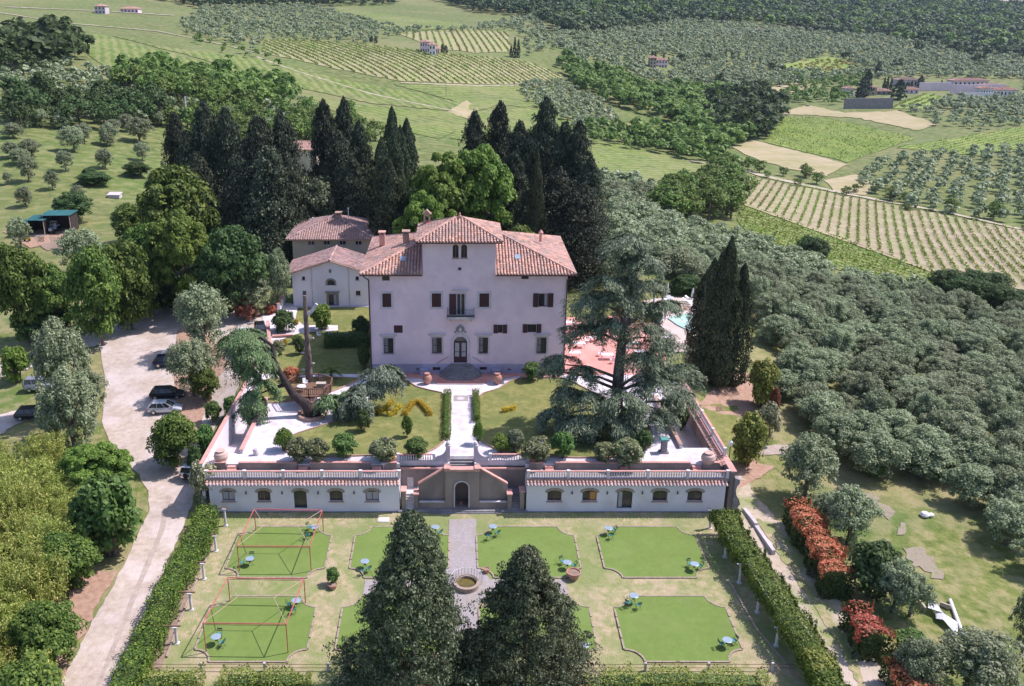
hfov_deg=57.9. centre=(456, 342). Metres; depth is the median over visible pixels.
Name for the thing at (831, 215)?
vine row
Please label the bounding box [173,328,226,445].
verge
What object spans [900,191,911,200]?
broadleaf tree
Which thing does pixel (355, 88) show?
road
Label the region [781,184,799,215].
vine row
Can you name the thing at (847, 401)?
olive tree
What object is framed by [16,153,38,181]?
olive tree
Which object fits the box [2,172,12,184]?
olive tree
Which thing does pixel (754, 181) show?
broadleaf tree
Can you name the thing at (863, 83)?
cypress tree
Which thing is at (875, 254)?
vine row
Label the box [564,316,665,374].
patio
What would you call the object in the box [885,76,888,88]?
cypress tree
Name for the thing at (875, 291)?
olive tree
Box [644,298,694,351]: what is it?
pool deck
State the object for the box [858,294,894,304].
olive tree
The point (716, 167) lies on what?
broadleaf tree
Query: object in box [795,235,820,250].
dark tree
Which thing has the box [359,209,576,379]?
villa
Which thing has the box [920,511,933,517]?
white sack
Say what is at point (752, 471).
bare earth
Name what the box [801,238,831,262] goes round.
dark tree
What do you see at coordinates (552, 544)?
turf panel
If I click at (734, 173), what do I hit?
broadleaf tree
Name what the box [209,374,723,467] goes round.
terrace floor
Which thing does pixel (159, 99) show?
broadleaf tree
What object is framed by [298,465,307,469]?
steps
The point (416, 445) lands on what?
shrub
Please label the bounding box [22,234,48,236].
timber pile
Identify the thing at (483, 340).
window
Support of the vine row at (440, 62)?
on the vineyard field at (400, 78)
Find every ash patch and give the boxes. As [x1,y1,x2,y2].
[865,493,894,519]
[897,522,906,534]
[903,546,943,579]
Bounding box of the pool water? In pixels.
[668,314,694,329]
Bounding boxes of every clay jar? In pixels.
[213,448,227,461]
[701,450,715,464]
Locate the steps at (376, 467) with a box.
[372,465,381,469]
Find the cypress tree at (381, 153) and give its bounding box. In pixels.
[364,136,399,235]
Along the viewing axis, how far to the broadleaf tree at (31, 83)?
318.19 m
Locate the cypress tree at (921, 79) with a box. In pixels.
[916,75,924,87]
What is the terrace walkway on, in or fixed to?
on the garden building at (602, 495)
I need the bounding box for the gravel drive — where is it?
[62,310,279,685]
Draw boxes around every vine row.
[262,46,279,55]
[263,41,303,60]
[263,44,290,57]
[264,39,318,63]
[270,39,331,66]
[276,39,343,69]
[282,39,354,71]
[288,38,366,73]
[294,39,376,75]
[301,39,387,77]
[310,39,398,79]
[317,39,406,79]
[327,40,415,80]
[336,41,423,80]
[345,41,430,81]
[354,43,438,81]
[364,44,445,81]
[374,44,453,82]
[384,45,460,82]
[395,47,466,82]
[405,47,473,82]
[416,49,481,83]
[431,29,437,45]
[436,54,486,83]
[438,30,444,47]
[438,52,492,83]
[443,29,453,49]
[443,52,497,82]
[450,29,461,50]
[451,52,503,82]
[456,28,467,50]
[458,53,510,83]
[462,30,475,52]
[466,54,515,83]
[467,28,483,51]
[473,29,489,50]
[474,55,520,82]
[479,29,496,51]
[480,55,524,81]
[485,29,502,50]
[487,56,527,80]
[491,30,508,50]
[493,56,534,80]
[497,30,511,46]
[499,57,533,78]
[506,59,544,81]
[512,59,548,79]
[518,60,554,81]
[523,61,556,78]
[735,215,929,283]
[736,212,932,282]
[737,217,913,281]
[739,221,881,274]
[740,204,907,262]
[740,208,932,275]
[740,211,930,280]
[741,206,932,272]
[743,224,880,278]
[745,177,762,199]
[749,227,830,260]
[750,179,769,203]
[757,179,777,207]
[765,181,783,210]
[767,139,896,140]
[768,136,910,137]
[768,137,903,138]
[769,138,909,139]
[770,135,905,136]
[770,141,899,143]
[771,132,900,134]
[771,134,904,135]
[772,131,895,132]
[773,183,791,212]
[775,126,852,126]
[775,128,857,128]
[775,128,880,129]
[775,214,882,254]
[776,130,890,132]
[777,143,881,144]
[778,124,858,125]
[780,129,885,131]
[780,140,901,141]
[780,144,892,145]
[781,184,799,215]
[791,185,806,218]
[795,147,882,149]
[799,146,879,147]
[799,187,814,221]
[807,189,821,224]
[817,190,828,227]
[826,191,836,231]
[833,235,856,244]
[836,193,844,236]
[845,195,852,238]
[855,196,860,242]
[865,197,870,246]
[874,199,881,250]
[882,201,893,254]
[891,202,906,258]
[893,93,926,106]
[899,204,919,263]
[904,94,934,107]
[906,138,946,147]
[908,206,933,269]
[912,133,979,148]
[915,96,940,106]
[916,208,946,269]
[921,128,1009,149]
[926,209,959,272]
[930,127,1023,149]
[935,212,970,271]
[944,213,983,271]
[946,130,1022,148]
[948,132,1023,150]
[954,215,993,272]
[955,134,1023,151]
[962,137,1022,152]
[962,217,1017,286]
[973,218,1023,283]
[982,220,1023,271]
[992,223,1023,259]
[1002,225,1023,250]
[1012,226,1023,241]
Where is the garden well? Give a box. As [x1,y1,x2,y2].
[451,567,481,593]
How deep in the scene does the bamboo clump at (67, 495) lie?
92.26 m
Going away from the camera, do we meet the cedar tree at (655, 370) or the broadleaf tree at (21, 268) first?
the cedar tree at (655, 370)
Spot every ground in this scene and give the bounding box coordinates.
[0,0,1023,685]
[146,512,808,685]
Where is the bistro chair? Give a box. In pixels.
[732,634,738,645]
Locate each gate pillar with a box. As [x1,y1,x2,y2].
[435,441,450,466]
[473,441,487,466]
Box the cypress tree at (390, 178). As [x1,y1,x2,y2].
[366,157,408,235]
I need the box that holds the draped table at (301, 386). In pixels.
[297,384,305,390]
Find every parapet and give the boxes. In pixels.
[239,397,267,453]
[653,395,682,448]
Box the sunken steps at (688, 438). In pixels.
[673,421,701,468]
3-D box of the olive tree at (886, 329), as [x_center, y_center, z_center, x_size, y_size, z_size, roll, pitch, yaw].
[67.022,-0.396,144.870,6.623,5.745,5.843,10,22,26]
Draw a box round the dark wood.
[0,13,987,137]
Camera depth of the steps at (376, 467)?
97.48 m
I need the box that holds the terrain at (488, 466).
[254,404,665,506]
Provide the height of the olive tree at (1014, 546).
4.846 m
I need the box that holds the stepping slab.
[378,517,389,521]
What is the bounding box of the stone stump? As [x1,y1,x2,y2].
[252,448,258,455]
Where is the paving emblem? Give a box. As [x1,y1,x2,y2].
[453,395,467,400]
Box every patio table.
[568,351,580,357]
[601,353,613,359]
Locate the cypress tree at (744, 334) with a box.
[721,263,757,387]
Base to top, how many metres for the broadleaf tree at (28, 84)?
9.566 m
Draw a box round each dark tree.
[9,307,73,337]
[51,190,93,216]
[74,171,112,184]
[81,168,97,173]
[102,294,125,316]
[121,161,152,176]
[152,275,195,309]
[192,224,268,316]
[193,279,228,304]
[670,273,700,295]
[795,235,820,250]
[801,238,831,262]
[925,268,965,293]
[944,275,975,293]
[962,268,993,281]
[962,278,993,299]
[977,283,1011,308]
[983,271,1013,286]
[986,287,1023,311]
[1009,289,1023,301]
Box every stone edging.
[166,542,213,657]
[729,581,790,668]
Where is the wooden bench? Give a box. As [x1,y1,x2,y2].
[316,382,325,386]
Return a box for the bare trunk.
[301,295,317,381]
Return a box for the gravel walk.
[363,519,568,653]
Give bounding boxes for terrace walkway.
[206,469,728,481]
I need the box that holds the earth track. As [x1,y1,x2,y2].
[736,473,886,685]
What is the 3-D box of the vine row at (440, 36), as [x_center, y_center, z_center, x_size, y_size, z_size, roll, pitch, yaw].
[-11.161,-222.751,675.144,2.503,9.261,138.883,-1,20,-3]
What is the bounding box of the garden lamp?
[729,440,732,458]
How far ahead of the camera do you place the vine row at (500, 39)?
691.12 m
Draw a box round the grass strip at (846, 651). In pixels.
[756,518,865,685]
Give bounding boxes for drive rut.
[96,495,170,684]
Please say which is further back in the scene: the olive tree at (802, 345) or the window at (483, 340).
the olive tree at (802, 345)
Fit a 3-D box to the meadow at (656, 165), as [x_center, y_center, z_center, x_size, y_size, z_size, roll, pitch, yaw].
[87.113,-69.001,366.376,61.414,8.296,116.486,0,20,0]
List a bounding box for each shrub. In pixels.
[0,345,34,382]
[185,445,201,465]
[188,459,216,510]
[196,423,213,455]
[203,400,222,421]
[223,395,235,412]
[232,298,260,319]
[265,304,276,314]
[270,308,296,333]
[273,340,285,354]
[273,427,293,450]
[283,366,299,382]
[286,436,308,463]
[291,334,298,342]
[293,336,304,354]
[305,437,329,461]
[310,302,332,329]
[326,566,339,582]
[331,432,358,458]
[351,315,369,334]
[355,408,371,430]
[357,342,369,368]
[368,437,397,461]
[403,436,428,458]
[472,420,483,443]
[491,433,511,452]
[520,435,551,461]
[523,361,539,380]
[549,431,574,458]
[594,441,614,463]
[611,437,644,466]
[635,430,653,450]
[675,405,689,430]
[731,411,768,466]
[748,357,780,407]
[758,401,781,442]
[770,386,780,406]
[797,647,842,685]
[847,538,902,603]
[865,463,886,478]
[894,627,926,653]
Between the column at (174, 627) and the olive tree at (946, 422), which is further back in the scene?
the olive tree at (946, 422)
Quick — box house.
[285,208,377,258]
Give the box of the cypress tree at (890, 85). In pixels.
[889,78,892,89]
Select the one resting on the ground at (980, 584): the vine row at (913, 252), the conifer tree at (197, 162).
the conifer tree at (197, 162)
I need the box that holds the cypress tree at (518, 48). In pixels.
[516,39,520,57]
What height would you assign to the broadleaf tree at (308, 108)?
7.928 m
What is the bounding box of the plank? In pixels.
[940,602,950,608]
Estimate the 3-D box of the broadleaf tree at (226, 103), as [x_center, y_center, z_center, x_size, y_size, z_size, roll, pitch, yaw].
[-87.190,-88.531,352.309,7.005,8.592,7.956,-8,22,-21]
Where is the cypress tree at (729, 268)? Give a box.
[700,235,744,387]
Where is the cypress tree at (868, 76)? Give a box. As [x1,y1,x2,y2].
[861,68,872,95]
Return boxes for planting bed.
[152,527,214,669]
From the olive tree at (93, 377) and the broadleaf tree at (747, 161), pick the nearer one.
the olive tree at (93, 377)
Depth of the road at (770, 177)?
350.89 m
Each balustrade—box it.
[204,469,400,478]
[396,453,434,461]
[489,453,529,461]
[527,469,729,478]
[683,380,726,455]
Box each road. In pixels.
[0,306,176,376]
[1,12,261,53]
[19,7,173,15]
[256,56,456,111]
[401,82,553,85]
[686,160,1022,229]
[741,203,930,270]
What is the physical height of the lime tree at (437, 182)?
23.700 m
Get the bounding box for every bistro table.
[211,633,220,645]
[245,556,253,565]
[291,597,300,605]
[310,525,317,532]
[360,559,368,566]
[431,525,439,532]
[489,524,496,533]
[563,560,571,567]
[604,526,612,531]
[629,593,638,601]
[690,561,698,570]
[722,637,731,649]
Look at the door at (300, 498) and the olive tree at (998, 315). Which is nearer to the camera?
the door at (300, 498)
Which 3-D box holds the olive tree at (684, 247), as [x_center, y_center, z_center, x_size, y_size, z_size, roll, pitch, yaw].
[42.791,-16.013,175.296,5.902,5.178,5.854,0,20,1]
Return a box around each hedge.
[108,503,220,685]
[136,661,205,685]
[216,661,312,685]
[323,330,369,348]
[368,398,394,415]
[385,403,401,416]
[401,399,432,415]
[441,388,451,440]
[471,388,481,421]
[501,404,515,412]
[580,660,770,685]
[616,301,663,322]
[665,283,694,294]
[708,507,852,685]
[781,497,856,601]
[838,599,896,662]
[878,654,939,685]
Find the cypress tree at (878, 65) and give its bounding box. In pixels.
[874,62,882,76]
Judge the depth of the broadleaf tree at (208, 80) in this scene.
373.62 m
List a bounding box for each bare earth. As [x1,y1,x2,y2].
[3,228,69,247]
[32,236,62,250]
[699,369,755,415]
[733,459,773,487]
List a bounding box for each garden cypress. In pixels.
[321,509,507,685]
[443,544,607,685]
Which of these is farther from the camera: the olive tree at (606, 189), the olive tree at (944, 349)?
the olive tree at (606, 189)
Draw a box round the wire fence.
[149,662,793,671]
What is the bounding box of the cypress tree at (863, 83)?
[855,77,870,97]
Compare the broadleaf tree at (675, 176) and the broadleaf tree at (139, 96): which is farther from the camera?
the broadleaf tree at (139, 96)
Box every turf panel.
[196,596,314,661]
[227,527,330,577]
[337,596,443,660]
[351,527,447,576]
[477,527,579,576]
[479,596,595,660]
[598,527,707,576]
[614,596,740,661]
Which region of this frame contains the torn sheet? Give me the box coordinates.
[928,601,957,633]
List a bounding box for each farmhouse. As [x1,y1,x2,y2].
[94,4,109,13]
[119,6,141,12]
[293,140,318,174]
[419,39,430,52]
[428,41,436,54]
[647,55,657,67]
[656,57,667,67]
[841,86,854,95]
[858,85,877,95]
[876,88,891,94]
[891,77,920,86]
[905,86,919,93]
[946,78,988,84]
[973,85,994,92]
[993,87,1019,96]
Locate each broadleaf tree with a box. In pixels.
[0,47,24,71]
[0,76,29,99]
[0,89,22,117]
[0,99,14,121]
[0,241,48,343]
[0,650,63,685]
[3,100,31,132]
[4,599,89,664]
[10,47,36,72]
[11,87,45,123]
[12,102,40,125]
[18,79,33,89]
[23,262,77,327]
[26,88,52,119]
[28,74,52,90]
[29,71,57,104]
[30,530,103,590]
[46,99,76,125]
[48,88,69,107]
[60,244,122,345]
[61,86,83,99]
[63,95,94,123]
[64,84,82,96]
[67,473,143,556]
[70,102,83,119]
[84,87,108,109]
[84,89,93,97]
[90,79,118,95]
[90,94,112,115]
[90,99,118,124]
[99,97,123,119]
[101,239,159,330]
[105,86,139,114]
[106,67,134,87]
[108,202,142,240]
[110,61,129,72]
[115,99,137,117]
[117,63,145,87]
[123,86,139,105]
[123,222,176,316]
[124,65,146,84]
[125,97,158,118]
[127,57,149,69]
[129,89,147,107]
[133,163,222,274]
[134,69,159,93]
[140,80,165,107]
[143,91,177,124]
[145,76,168,94]
[145,409,198,467]
[147,67,175,91]
[154,78,177,96]
[163,105,176,125]
[167,75,186,102]
[170,73,200,104]
[171,68,190,90]
[175,106,195,129]
[183,101,198,110]
[186,363,221,400]
[187,73,213,99]
[193,76,214,96]
[196,86,216,105]
[201,79,222,99]
[206,101,220,109]
[208,90,223,106]
[212,107,220,117]
[214,79,232,90]
[215,84,232,101]
[217,109,235,119]
[218,89,235,103]
[219,100,236,110]
[230,109,241,120]
[232,114,249,138]
[234,89,257,105]
[236,124,246,137]
[237,97,255,115]
[241,104,258,118]
[246,100,264,115]
[250,112,266,119]
[262,108,276,117]
[267,117,273,127]
[269,94,290,109]
[276,102,292,112]
[286,104,310,117]
[287,113,307,122]
[289,118,304,138]
[291,123,306,140]
[292,106,308,120]
[296,96,318,107]
[302,119,313,139]
[303,106,314,116]
[303,126,314,139]
[310,108,334,116]
[349,110,362,117]
[352,121,369,135]
[353,116,367,126]
[364,127,377,143]
[366,118,384,140]
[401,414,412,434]
[510,224,534,232]
[645,184,667,201]
[653,178,684,196]
[657,173,675,183]
[657,185,683,207]
[658,191,691,214]
[660,191,689,213]
[667,173,692,185]
[679,201,702,218]
[680,170,699,194]
[681,192,706,215]
[682,183,703,210]
[694,171,712,188]
[695,187,727,220]
[696,166,705,172]
[702,184,730,218]
[703,163,714,169]
[703,163,725,173]
[705,168,722,178]
[708,191,724,212]
[710,157,726,165]
[713,175,727,183]
[713,180,724,187]
[718,159,731,167]
[719,183,735,205]
[721,151,738,165]
[721,184,747,218]
[721,189,733,213]
[722,168,744,177]
[723,161,741,170]
[724,164,746,174]
[726,172,741,182]
[729,175,754,198]
[729,179,746,200]
[730,175,753,201]
[742,172,759,189]
[744,157,754,169]
[751,160,767,172]
[763,170,770,176]
[779,167,788,174]
[792,178,803,184]
[800,163,814,175]
[802,167,811,176]
[810,171,824,183]
[840,185,851,195]
[851,183,860,191]
[880,185,899,199]
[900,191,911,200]
[902,203,912,209]
[942,197,961,211]
[986,199,1004,218]
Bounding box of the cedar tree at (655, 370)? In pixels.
[534,232,707,447]
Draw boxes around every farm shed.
[15,220,36,235]
[24,214,52,233]
[40,210,78,229]
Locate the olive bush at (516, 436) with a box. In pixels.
[506,429,524,452]
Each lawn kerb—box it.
[265,377,358,403]
[284,379,445,456]
[406,375,519,384]
[478,377,651,457]
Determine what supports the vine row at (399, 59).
on the vineyard field at (400, 78)
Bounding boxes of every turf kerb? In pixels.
[194,595,316,662]
[225,526,332,578]
[334,595,439,662]
[349,526,449,578]
[476,526,581,578]
[478,595,597,661]
[596,526,709,578]
[614,595,742,662]
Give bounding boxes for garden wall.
[199,366,258,505]
[266,320,270,346]
[272,334,292,337]
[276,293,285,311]
[675,382,736,509]
[742,508,775,554]
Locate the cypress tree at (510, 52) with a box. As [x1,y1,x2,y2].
[509,46,512,56]
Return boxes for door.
[294,490,306,507]
[325,291,339,305]
[454,337,466,361]
[455,293,465,314]
[617,490,631,507]
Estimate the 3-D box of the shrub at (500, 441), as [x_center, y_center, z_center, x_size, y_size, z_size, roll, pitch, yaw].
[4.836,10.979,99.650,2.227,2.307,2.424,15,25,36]
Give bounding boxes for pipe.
[948,598,962,632]
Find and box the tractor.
[47,221,60,233]
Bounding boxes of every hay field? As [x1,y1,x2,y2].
[448,100,477,118]
[733,139,846,176]
[771,82,820,93]
[784,104,935,129]
[824,174,874,194]
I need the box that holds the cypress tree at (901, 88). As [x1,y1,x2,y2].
[890,79,907,100]
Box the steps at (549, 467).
[545,465,553,469]
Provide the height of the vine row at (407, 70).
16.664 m
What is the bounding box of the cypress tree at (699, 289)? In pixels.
[681,274,713,371]
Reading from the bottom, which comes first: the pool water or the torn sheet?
the torn sheet
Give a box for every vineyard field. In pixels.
[83,34,232,70]
[113,35,459,109]
[262,39,561,83]
[303,95,466,138]
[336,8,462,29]
[395,84,555,109]
[401,29,510,52]
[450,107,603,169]
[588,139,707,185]
[737,206,930,286]
[743,178,1023,288]
[765,117,914,161]
[893,93,941,108]
[895,127,1023,154]
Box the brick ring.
[297,407,326,421]
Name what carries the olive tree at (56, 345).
on the ground at (980, 584)
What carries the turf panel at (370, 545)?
on the garden ground at (598, 589)
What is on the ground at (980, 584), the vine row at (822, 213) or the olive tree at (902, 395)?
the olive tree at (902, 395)
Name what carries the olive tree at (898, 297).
on the ground at (980, 584)
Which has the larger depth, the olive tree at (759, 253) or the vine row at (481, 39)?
the vine row at (481, 39)
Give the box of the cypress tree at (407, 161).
[394,125,413,206]
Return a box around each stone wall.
[843,98,893,108]
[918,82,951,90]
[950,84,1004,93]
[958,93,993,97]
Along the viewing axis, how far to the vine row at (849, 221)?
300.87 m
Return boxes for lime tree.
[55,443,116,483]
[66,440,134,490]
[88,523,112,538]
[146,208,208,297]
[391,190,443,233]
[405,150,485,219]
[444,143,517,226]
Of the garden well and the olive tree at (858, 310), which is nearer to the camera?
the garden well
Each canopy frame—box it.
[203,577,305,652]
[237,508,323,570]
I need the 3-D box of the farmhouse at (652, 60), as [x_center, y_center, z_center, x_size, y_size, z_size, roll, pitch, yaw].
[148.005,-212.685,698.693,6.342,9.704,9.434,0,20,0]
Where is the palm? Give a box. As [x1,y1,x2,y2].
[319,363,342,383]
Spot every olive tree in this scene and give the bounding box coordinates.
[0,122,23,137]
[0,141,18,157]
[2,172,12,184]
[5,215,32,247]
[7,147,30,161]
[14,186,32,206]
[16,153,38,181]
[17,138,42,158]
[26,108,48,126]
[27,314,92,386]
[33,365,98,447]
[35,400,76,440]
[42,169,60,189]
[49,227,104,265]
[52,111,74,128]
[54,150,74,171]
[55,125,84,151]
[69,185,86,194]
[72,365,108,415]
[74,122,91,142]
[83,110,97,122]
[94,147,113,168]
[98,122,119,144]
[99,133,114,146]
[103,119,121,128]
[116,114,132,131]
[124,117,155,141]
[133,142,149,160]
[149,110,165,126]
[163,337,215,396]
[172,281,230,349]
[224,272,272,316]
[264,247,292,306]
[300,174,339,216]
[599,247,644,285]
[600,174,613,186]
[600,178,615,188]
[600,186,615,203]
[603,189,616,199]
[606,197,621,212]
[607,184,625,189]
[610,188,631,200]
[613,180,628,187]
[621,198,637,203]
[622,189,636,197]
[627,177,639,188]
[627,196,645,202]
[631,190,646,197]
[632,180,648,196]
[637,184,653,192]
[647,243,672,257]
[655,246,705,282]
[674,245,693,251]
[682,253,710,280]
[688,250,710,274]
[697,245,717,261]
[736,248,750,264]
[738,264,759,275]
[742,259,763,273]
[746,251,774,261]
[747,275,773,310]
[748,254,772,263]
[751,270,781,288]
[752,292,788,319]
[755,314,794,346]
[756,262,786,279]
[762,314,801,341]
[767,286,798,305]
[771,301,820,333]
[771,369,804,398]
[772,259,792,266]
[773,347,808,389]
[776,280,802,300]
[777,431,840,498]
[779,275,806,299]
[779,332,812,350]
[782,264,806,280]
[783,340,813,355]
[790,381,835,414]
[792,358,837,387]
[795,390,846,427]
[798,281,833,297]
[798,293,830,315]
[801,328,828,348]
[802,298,828,319]
[803,271,831,285]
[803,290,826,298]
[805,349,848,384]
[805,491,835,523]
[806,316,846,345]
[812,411,862,457]
[814,346,852,375]
[816,268,835,287]
[818,328,859,355]
[820,284,837,296]
[820,297,854,323]
[823,483,884,547]
[825,294,856,311]
[826,323,857,352]
[827,391,860,410]
[831,407,863,444]
[833,275,843,292]
[833,370,864,399]
[835,283,869,302]
[837,306,865,319]
[838,274,864,285]
[840,310,869,322]
[842,318,880,326]
[842,371,883,409]
[844,295,859,305]
[845,278,866,294]
[845,320,881,355]
[845,409,892,447]
[847,352,890,377]
[848,425,911,477]
[852,387,896,427]
[854,297,882,321]
[854,332,880,356]
[856,335,889,355]
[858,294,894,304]
[862,286,875,292]
[862,345,905,379]
[864,287,883,297]
[865,279,887,292]
[867,301,900,324]
[867,555,920,614]
[870,322,903,338]
[870,407,917,445]
[874,276,902,291]
[877,309,919,331]
[877,316,904,333]
[877,342,918,374]
[877,361,916,392]
[879,290,914,308]
[886,330,923,368]
[888,375,931,400]
[890,382,926,414]
[893,437,955,479]
[893,570,938,617]
[893,635,953,685]
[895,422,956,468]
[901,281,922,289]
[902,309,928,331]
[902,329,938,342]
[903,290,926,306]
[905,391,950,431]
[906,302,937,320]
[909,318,946,339]
[912,283,942,293]
[914,338,940,363]
[914,338,959,358]
[914,408,963,444]
[915,288,936,304]
[916,355,957,374]
[917,370,959,387]
[919,374,943,382]
[920,378,959,414]
[926,290,958,308]
[928,303,949,314]
[929,392,984,419]
[930,318,963,336]
[931,310,945,321]
[932,409,988,445]
[935,334,962,355]
[937,304,965,318]
[937,625,1023,685]
[938,462,998,507]
[939,352,970,371]
[941,370,987,394]
[943,309,966,322]
[945,438,999,469]
[946,385,987,414]
[948,425,996,465]
[949,289,980,314]
[950,331,978,353]
[955,320,975,331]
[955,361,980,375]
[960,334,1009,354]
[960,350,994,366]
[961,361,1014,379]
[964,298,989,315]
[965,304,994,323]
[967,317,1009,344]
[968,310,1001,324]
[968,325,997,340]
[970,374,988,391]
[970,389,1008,432]
[979,373,1023,392]
[980,342,1015,356]
[983,497,1023,545]
[984,384,1018,409]
[984,444,1023,473]
[984,464,1021,503]
[985,407,1023,439]
[987,349,1023,367]
[988,355,1023,378]
[991,311,1002,316]
[993,315,1023,341]
[993,428,1023,463]
[995,486,1023,507]
[996,299,1023,311]
[997,310,1023,319]
[998,324,1014,347]
[999,471,1023,496]
[1002,329,1023,349]
[1007,425,1023,435]
[1008,535,1023,561]
[1008,589,1023,654]
[1010,335,1023,355]
[1010,399,1023,418]
[1011,391,1023,406]
[1013,372,1023,399]
[1016,349,1023,361]
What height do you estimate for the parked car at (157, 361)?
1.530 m
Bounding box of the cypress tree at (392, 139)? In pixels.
[382,106,410,225]
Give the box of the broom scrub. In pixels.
[795,57,858,71]
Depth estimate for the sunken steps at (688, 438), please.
108.89 m
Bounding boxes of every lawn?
[262,378,356,401]
[276,307,370,373]
[286,381,444,454]
[479,378,650,455]
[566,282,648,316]
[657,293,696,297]
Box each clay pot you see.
[328,582,336,589]
[483,566,489,573]
[566,567,580,580]
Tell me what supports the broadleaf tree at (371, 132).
on the ground at (980, 584)
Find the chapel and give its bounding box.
[289,245,368,307]
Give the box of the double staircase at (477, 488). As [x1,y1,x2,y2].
[398,463,526,513]
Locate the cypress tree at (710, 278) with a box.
[684,257,729,380]
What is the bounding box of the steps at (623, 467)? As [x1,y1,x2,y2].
[619,465,628,469]
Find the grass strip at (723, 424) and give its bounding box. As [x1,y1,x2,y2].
[701,404,738,463]
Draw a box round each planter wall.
[214,461,226,468]
[238,461,297,468]
[310,461,370,468]
[383,461,396,468]
[529,461,542,468]
[555,461,617,468]
[629,461,690,468]
[702,461,721,468]
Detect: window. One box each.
[221,490,235,502]
[257,490,271,502]
[307,241,314,245]
[323,241,330,245]
[325,278,335,285]
[329,490,343,502]
[339,241,345,245]
[355,241,361,245]
[365,490,379,502]
[379,334,396,354]
[380,291,393,308]
[382,276,389,279]
[428,334,445,354]
[429,291,442,308]
[452,244,458,258]
[460,244,467,258]
[475,334,491,354]
[477,291,490,308]
[498,325,502,332]
[527,324,535,331]
[533,334,550,354]
[538,293,547,306]
[546,490,561,502]
[581,490,597,502]
[651,490,667,502]
[686,490,702,502]
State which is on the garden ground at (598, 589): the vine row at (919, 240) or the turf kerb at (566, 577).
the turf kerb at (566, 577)
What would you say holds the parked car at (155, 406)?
on the gravel drive
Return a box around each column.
[151,625,180,644]
[178,591,194,610]
[197,561,206,579]
[209,534,218,551]
[218,507,227,526]
[722,537,728,557]
[736,563,749,583]
[754,593,768,613]
[773,627,785,646]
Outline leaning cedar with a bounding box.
[211,326,406,427]
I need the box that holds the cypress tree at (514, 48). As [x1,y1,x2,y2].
[513,37,516,57]
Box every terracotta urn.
[422,372,431,383]
[493,372,501,383]
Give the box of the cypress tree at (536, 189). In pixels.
[524,149,548,234]
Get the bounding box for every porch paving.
[402,373,519,383]
[520,373,560,376]
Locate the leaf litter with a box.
[53,570,115,679]
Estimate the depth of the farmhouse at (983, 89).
669.88 m
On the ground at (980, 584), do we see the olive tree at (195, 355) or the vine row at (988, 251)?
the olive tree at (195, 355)
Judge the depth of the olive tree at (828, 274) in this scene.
177.62 m
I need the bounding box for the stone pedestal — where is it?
[658,437,668,453]
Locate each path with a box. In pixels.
[0,410,34,433]
[262,302,337,340]
[757,444,789,454]
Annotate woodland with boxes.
[180,0,1023,56]
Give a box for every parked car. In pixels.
[13,405,36,420]
[22,376,51,392]
[147,399,182,414]
[149,385,185,399]
[152,353,171,367]
[179,463,189,479]
[254,320,267,335]
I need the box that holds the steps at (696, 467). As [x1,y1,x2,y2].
[692,465,701,469]
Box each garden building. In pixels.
[205,478,400,512]
[524,472,727,512]
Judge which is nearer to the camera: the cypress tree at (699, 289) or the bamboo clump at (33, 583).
the bamboo clump at (33, 583)
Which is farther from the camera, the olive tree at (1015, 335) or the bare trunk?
the olive tree at (1015, 335)
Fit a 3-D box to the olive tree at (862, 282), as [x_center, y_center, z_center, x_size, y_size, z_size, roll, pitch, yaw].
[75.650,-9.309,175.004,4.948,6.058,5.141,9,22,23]
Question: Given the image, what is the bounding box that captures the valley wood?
[110,0,1023,163]
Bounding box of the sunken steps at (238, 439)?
[226,418,252,468]
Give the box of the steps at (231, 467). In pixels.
[227,465,236,469]
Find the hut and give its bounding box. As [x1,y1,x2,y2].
[107,192,121,198]
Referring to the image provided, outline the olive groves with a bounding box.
[0,2,1023,290]
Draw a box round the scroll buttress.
[731,476,739,511]
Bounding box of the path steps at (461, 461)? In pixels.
[450,457,473,465]
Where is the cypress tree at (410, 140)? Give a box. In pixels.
[402,117,419,188]
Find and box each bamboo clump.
[0,438,13,466]
[0,451,30,479]
[0,453,62,487]
[0,470,36,527]
[0,475,49,536]
[0,506,51,560]
[0,509,12,551]
[0,537,4,562]
[0,541,73,603]
[0,556,18,603]
[0,570,31,641]
[0,592,47,661]
[0,629,8,659]
[0,640,21,669]
[0,647,67,685]
[2,521,58,572]
[11,430,71,470]
[15,508,78,548]
[32,469,79,515]
[39,490,86,537]
[41,479,80,518]
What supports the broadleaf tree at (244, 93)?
on the ground at (980, 584)
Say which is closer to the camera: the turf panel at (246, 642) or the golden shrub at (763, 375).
the turf panel at (246, 642)
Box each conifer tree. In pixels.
[160,110,184,167]
[174,130,211,228]
[183,151,226,236]
[184,99,228,202]
[207,104,243,215]
[209,156,247,232]
[217,113,311,264]
[228,144,311,280]
[264,156,315,274]
[270,110,317,219]
[304,97,335,215]
[315,129,355,214]
[331,156,373,217]
[333,95,354,150]
[348,119,375,215]
[457,109,493,218]
[484,100,513,219]
[484,119,531,230]
[485,151,529,230]
[506,184,554,234]
[517,95,560,199]
[532,166,601,288]
[543,119,578,189]
[550,182,615,293]
[560,119,610,225]
[573,156,617,280]
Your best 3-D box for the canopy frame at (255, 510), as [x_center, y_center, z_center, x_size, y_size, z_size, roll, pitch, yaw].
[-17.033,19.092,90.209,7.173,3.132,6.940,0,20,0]
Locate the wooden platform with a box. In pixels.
[288,373,332,403]
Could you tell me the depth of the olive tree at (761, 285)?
152.44 m
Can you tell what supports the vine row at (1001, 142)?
on the vineyard field at (1000, 135)
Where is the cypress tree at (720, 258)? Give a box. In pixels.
[699,250,733,368]
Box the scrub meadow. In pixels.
[784,56,860,72]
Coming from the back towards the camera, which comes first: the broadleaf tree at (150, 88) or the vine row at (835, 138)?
the vine row at (835, 138)
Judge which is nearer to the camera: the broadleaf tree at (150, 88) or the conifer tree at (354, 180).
the conifer tree at (354, 180)

